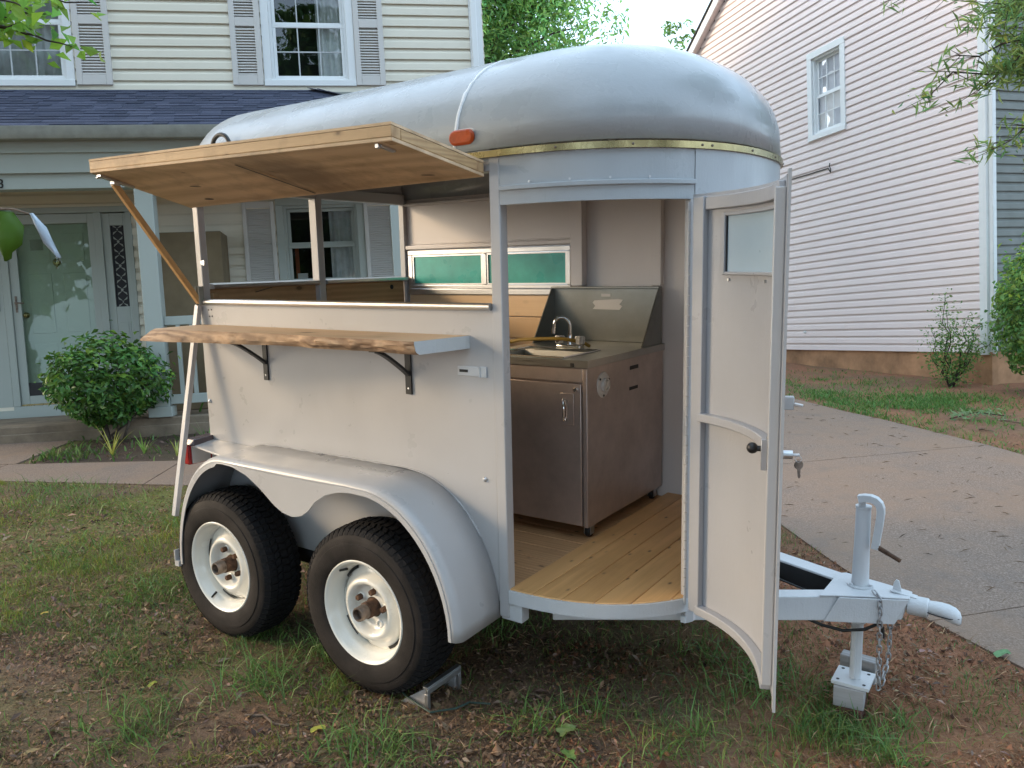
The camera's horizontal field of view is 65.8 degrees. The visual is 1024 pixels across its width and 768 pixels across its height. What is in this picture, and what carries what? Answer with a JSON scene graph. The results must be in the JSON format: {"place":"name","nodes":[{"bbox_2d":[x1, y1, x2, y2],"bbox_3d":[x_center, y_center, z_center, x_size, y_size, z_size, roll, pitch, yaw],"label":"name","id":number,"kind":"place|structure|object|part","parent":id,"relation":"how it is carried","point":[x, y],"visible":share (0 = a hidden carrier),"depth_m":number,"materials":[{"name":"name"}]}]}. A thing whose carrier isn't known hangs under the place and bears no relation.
{"place":"outdoors","nodes":[
{"label":"outdoors","id":0,"kind":"place"},
{"bbox_2d":[159,231,229,410],"bbox_3d":[-3.476,-0.698,8.821,0.645,1.925,0.420,-4,4,-10],"label":"tall box","id":1,"kind":"object","parent":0,"point":[179,247],"visible":0.46,"depth_m":8.59,"materials":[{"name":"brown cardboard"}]},
{"bbox_2d":[0,362,1023,767],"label":"lawn ground","id":2,"kind":"structure","parent":0,"point":[212,722],"depth_m":3.17,"materials":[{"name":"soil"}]},
{"bbox_2d":[0,0,106,260],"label":"young maple","id":3,"kind":"object","parent":2,"relation":"on","point":[11,232],"visible":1,"depth_m":2.02,"materials":[{"name":"green plant"}]},
{"bbox_2d":[0,440,204,485],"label":"walkway","id":4,"kind":"structure","parent":2,"relation":"on","point":[160,473],"depth_m":6.62,"materials":[{"name":"concrete"}]},
{"bbox_2d":[34,320,180,442],"bbox_3d":[-3.928,0.013,7.726,1.297,1.280,1.229,1,6,44],"label":"round shrub","id":5,"kind":"object","parent":2,"relation":"on","point":[124,404],"visible":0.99,"depth_m":7.46,"materials":[{"name":"green plant"}]},
{"bbox_2d":[94,424,128,455],"bbox_3d":[-3.596,0.500,7.131,0.330,0.324,0.273,-3,4,0],"label":"strap plant","id":6,"kind":"object","parent":2,"relation":"on","point":[111,451],"visible":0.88,"depth_m":7.13,"materials":[{"name":"green plant"}]},
{"bbox_2d":[23,431,207,463],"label":"bed weeds","id":7,"kind":"object","parent":2,"relation":"on","point":[53,450],"visible":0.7,"depth_m":7.18,"materials":[{"name":"green plant"}]},
{"bbox_2d":[134,431,156,453],"bbox_3d":[-3.343,0.525,7.233,0.304,0.237,0.172,1,5,41],"label":"strap plant","id":8,"kind":"object","parent":2,"relation":"on","point":[142,447],"visible":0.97,"depth_m":7.20,"materials":[{"name":"green plant"}]},
{"bbox_2d":[170,441,178,455],"bbox_3d":[-2.979,0.567,7.064,0.100,0.180,0.282,-4,4,-16],"label":"strap plant","id":9,"kind":"object","parent":2,"relation":"on","point":[176,450],"visible":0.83,"depth_m":7.09,"materials":[{"name":"green plant"}]},
{"bbox_2d":[203,661,236,671],"bbox_3d":[-1.205,1.173,3.281,0.208,0.019,0.031,-1,4,25],"label":"stick","id":10,"kind":"object","parent":2,"relation":"on","point":[221,665],"visible":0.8,"depth_m":3.28,"materials":[{"name":"brown wood"}]},
{"bbox_2d":[0,0,484,443],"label":"cream house","id":11,"kind":"structure","parent":2,"relation":"on","point":[169,74],"depth_m":8.85,"materials":[{"name":"plastic"}]},
{"bbox_2d":[0,0,75,85],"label":"window","id":12,"kind":"structure","parent":11,"relation":"in","point":[18,66],"depth_m":8.69,"materials":[{"name":"white glass"}]},
{"bbox_2d":[8,213,105,405],"bbox_3d":[-5.062,-0.827,8.807,0.907,2.103,0.083,-4,4,-10],"label":"storm door","id":13,"kind":"structure","parent":11,"relation":"in","point":[30,394],"depth_m":8.79,"materials":[{"name":"white metal"}]},
{"bbox_2d":[17,223,99,382],"bbox_3d":[-5.073,-0.838,8.873,0.913,2.100,0.096,-4,4,-10],"label":"entry door","id":14,"kind":"structure","parent":11,"relation":"in","point":[57,296],"depth_m":8.86,"materials":[{"name":"green metal"}]},
{"bbox_2d":[259,0,356,85],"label":"window","id":15,"kind":"structure","parent":11,"relation":"in","point":[333,26],"depth_m":9.17,"materials":[{"name":"white glass"}]},
{"bbox_2d":[275,198,367,280],"bbox_3d":[-2.233,-1.650,9.324,1.000,1.061,0.184,-4,4,-10],"label":"window","id":16,"kind":"structure","parent":11,"relation":"in","point":[347,243],"depth_m":9.33,"materials":[{"name":"white glass"}]},
{"bbox_2d":[233,763,265,767],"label":"stick","id":17,"kind":"object","parent":2,"relation":"on","point":[251,765],"visible":1,"depth_m":2.61,"materials":[{"name":"brown wood"}]},
{"bbox_2d":[244,714,288,726],"bbox_3d":[-0.892,1.223,2.887,0.199,0.021,0.034,-1,5,27],"label":"stick","id":18,"kind":"object","parent":2,"relation":"on","point":[261,715],"visible":1,"depth_m":2.90,"materials":[{"name":"wood"}]},
{"bbox_2d":[310,725,325,732],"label":"fallen leaf","id":19,"kind":"object","parent":2,"relation":"on","point":[313,729],"visible":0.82,"depth_m":2.81,"materials":[{"name":"yellow plant"}]},
{"bbox_2d":[401,664,460,709],"bbox_3d":[-0.323,1.161,3.061,0.166,0.114,0.200,5,10,34],"label":"wheel chock","id":20,"kind":"object","parent":2,"relation":"on","point":[451,676],"visible":0.74,"depth_m":2.99,"materials":[{"name":"grey metal"}]},
{"bbox_2d":[402,691,490,712],"bbox_3d":[-0.287,1.192,2.964,0.402,0.030,0.121,-1,4,24],"label":"ground cord","id":21,"kind":"object","parent":2,"relation":"on","point":[436,711],"visible":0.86,"depth_m":2.94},
{"bbox_2d":[0,473,946,767],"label":"tall grass","id":22,"kind":"structure","parent":2,"relation":"on","point":[402,735],"depth_m":2.94,"materials":[{"name":"green plant"}]},
{"bbox_2d":[0,506,1023,767],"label":"soil crumbs","id":23,"kind":"object","parent":2,"relation":"on","point":[498,750],"visible":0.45,"depth_m":3.11,"materials":[{"name":"brown soil"}]},
{"bbox_2d":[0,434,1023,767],"bbox_3d":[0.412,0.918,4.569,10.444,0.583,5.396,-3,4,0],"label":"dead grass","id":24,"kind":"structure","parent":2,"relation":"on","point":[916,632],"depth_m":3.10,"materials":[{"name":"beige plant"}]},
{"bbox_2d":[0,432,1023,767],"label":"leaf litter","id":25,"kind":"object","parent":2,"relation":"on","point":[310,724],"visible":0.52,"depth_m":3.07,"materials":[{"name":"brown plant"}]},
{"bbox_2d":[89,43,961,712],"bbox_3d":[0.157,-0.098,3.410,3.191,2.442,2.174,5,10,34],"label":"horse trailer","id":26,"kind":"object","parent":2,"relation":"on","point":[353,447],"visible":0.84,"depth_m":2.93,"materials":[{"name":"white paint"}]},
{"bbox_2d":[510,286,664,536],"bbox_3d":[0.284,0.082,3.834,0.652,1.074,0.806,5,10,34],"label":"sink cart","id":27,"kind":"object","parent":26,"relation":"on","point":[586,423],"visible":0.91,"depth_m":3.58,"materials":[{"name":"silver metal"}]},
{"bbox_2d":[510,379,582,525],"bbox_3d":[0.052,0.293,3.555,0.590,0.625,0.035,5,10,34],"label":"cabinet door","id":28,"kind":"structure","parent":27,"relation":"in","point":[546,417],"depth_m":3.49,"materials":[{"name":"silver metal"}]},
{"bbox_2d":[510,337,590,347],"bbox_3d":[0.136,-0.190,3.798,0.482,0.072,0.086,-1,4,24],"label":"hose","id":29,"kind":"object","parent":27,"relation":"on","point":[547,339],"visible":0.75,"depth_m":3.75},
{"bbox_3d":[0.692,0.145,2.413,0.144,1.507,0.775,-4,4,-9],"label":"front door","id":30,"kind":"part","parent":26,"relation":"part of","materials":[{"name":"paint"}]},
{"bbox_2d":[794,456,802,477],"bbox_3d":[0.765,0.222,2.111,0.024,0.060,0.002,-3,4,0],"label":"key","id":31,"kind":"object","parent":26,"relation":"hanging from","point":[798,465],"visible":1,"depth_m":2.11,"materials":[{"name":"metal"}]},
{"bbox_2d":[481,0,629,63],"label":"leafy tree","id":32,"kind":"object","parent":2,"relation":"on","point":[501,38],"visible":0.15,"depth_m":23.82,"materials":[{"name":"green plant"}]},
{"bbox_2d":[556,723,575,736],"bbox_3d":[0.194,1.208,2.774,0.079,0.016,0.057,-12,16,-28],"label":"fallen leaf","id":33,"kind":"object","parent":2,"relation":"on","point":[562,731],"visible":0.97,"depth_m":2.78,"materials":[{"name":"green plant"}]},
{"bbox_2d":[561,748,575,759],"bbox_3d":[0.188,1.229,2.642,0.049,0.013,0.068,5,7,-20],"label":"fallen leaf","id":34,"kind":"object","parent":2,"relation":"on","point":[568,753],"visible":1,"depth_m":2.64,"materials":[{"name":"green plant"}]},
{"bbox_2d":[660,19,695,49],"bbox_3d":[8.575,-10.122,39.411,1.818,15.616,1.433,-3,4,0],"label":"tree","id":35,"kind":"object","parent":2,"relation":"on","point":[668,28],"visible":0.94,"depth_m":38.71,"materials":[{"name":"green plant"}]},
{"bbox_2d":[836,694,866,725],"bbox_3d":[1.267,1.216,2.956,0.085,0.081,0.150,4,10,31],"label":"brick block","id":36,"kind":"object","parent":2,"relation":"on","point":[860,713],"depth_m":2.89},
{"bbox_2d":[833,684,865,710],"bbox_3d":[1.255,1.138,2.940,0.105,0.078,0.125,3,10,27],"label":"wood block","id":37,"kind":"object","parent":36,"relation":"on","point":[843,693],"depth_m":2.88,"materials":[{"name":"grey wood"}]},
{"bbox_2d":[686,0,1023,384],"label":"mauve house","id":38,"kind":"structure","parent":2,"relation":"on","point":[898,218],"depth_m":11.68,"materials":[{"name":"plastic"}]},
{"bbox_2d":[806,36,846,141],"bbox_3d":[5.068,-4.690,12.676,0.151,1.414,0.877,-4,4,-17],"label":"window","id":39,"kind":"structure","parent":38,"relation":"in","point":[827,80],"depth_m":12.76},
{"bbox_2d":[840,649,878,684],"bbox_3d":[1.336,1.089,3.047,0.130,0.090,0.050,5,11,38],"label":"wood block","id":40,"kind":"object","parent":2,"relation":"on","point":[869,664],"depth_m":3.01,"materials":[{"name":"grey wood"}]},
{"bbox_2d":[785,368,1023,453],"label":"verge clover","id":41,"kind":"object","parent":2,"relation":"on","point":[824,394],"visible":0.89,"depth_m":8.90,"materials":[{"name":"green plant"}]},
{"bbox_2d":[881,0,1023,170],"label":"willow oak","id":42,"kind":"object","parent":2,"relation":"on","point":[1014,9],"visible":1,"depth_m":4.08,"materials":[{"name":"green plant"}]},
{"bbox_2d":[917,288,1003,388],"bbox_3d":[5.686,-0.561,10.082,1.113,1.328,0.699,-3,4,0],"label":"thin shrub","id":43,"kind":"object","parent":2,"relation":"on","point":[955,374],"visible":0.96,"depth_m":10.04,"materials":[{"name":"green plant"}]},
{"bbox_2d":[949,408,1007,420],"bbox_3d":[4.636,0.309,7.918,0.591,0.170,0.303,-3,4,0],"label":"leafy cutting","id":44,"kind":"object","parent":2,"relation":"on","point":[959,415],"visible":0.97,"depth_m":7.90,"materials":[{"name":"green plant"}]},
{"bbox_2d":[984,232,1023,374],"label":"tall shrub","id":45,"kind":"object","parent":2,"relation":"on","point":[1012,306],"visible":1,"depth_m":9.13,"materials":[{"name":"green plant"}]},
{"bbox_2d":[1001,420,1023,423],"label":"stick","id":46,"kind":"object","parent":2,"relation":"on","point":[1011,421],"visible":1,"depth_m":7.70,"materials":[{"name":"brown wood"}]},
{"bbox_2d":[495,0,709,284],"label":"sky","id":47,"kind":"structure","parent":0,"point":[646,17],"materials":[{"name":"white"}]},
{"bbox_2d":[781,399,1023,669],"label":"driveway","id":48,"kind":"structure","parent":0,"point":[946,572],"depth_m":5.15,"materials":[{"name":"concrete"}]},
{"bbox_2d":[784,404,1023,603],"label":"driveway debris","id":49,"kind":"object","parent":48,"relation":"on","point":[924,497],"visible":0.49,"depth_m":5.35,"materials":[{"name":"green plant"}]},
{"bbox_2d":[993,649,1010,656],"bbox_3d":[2.005,1.098,3.238,0.075,0.017,0.039,-10,14,-11],"label":"fallen leaf","id":50,"kind":"object","parent":48,"relation":"on","point":[999,653],"visible":1,"depth_m":3.24,"materials":[{"name":"green plant"}]}
]}

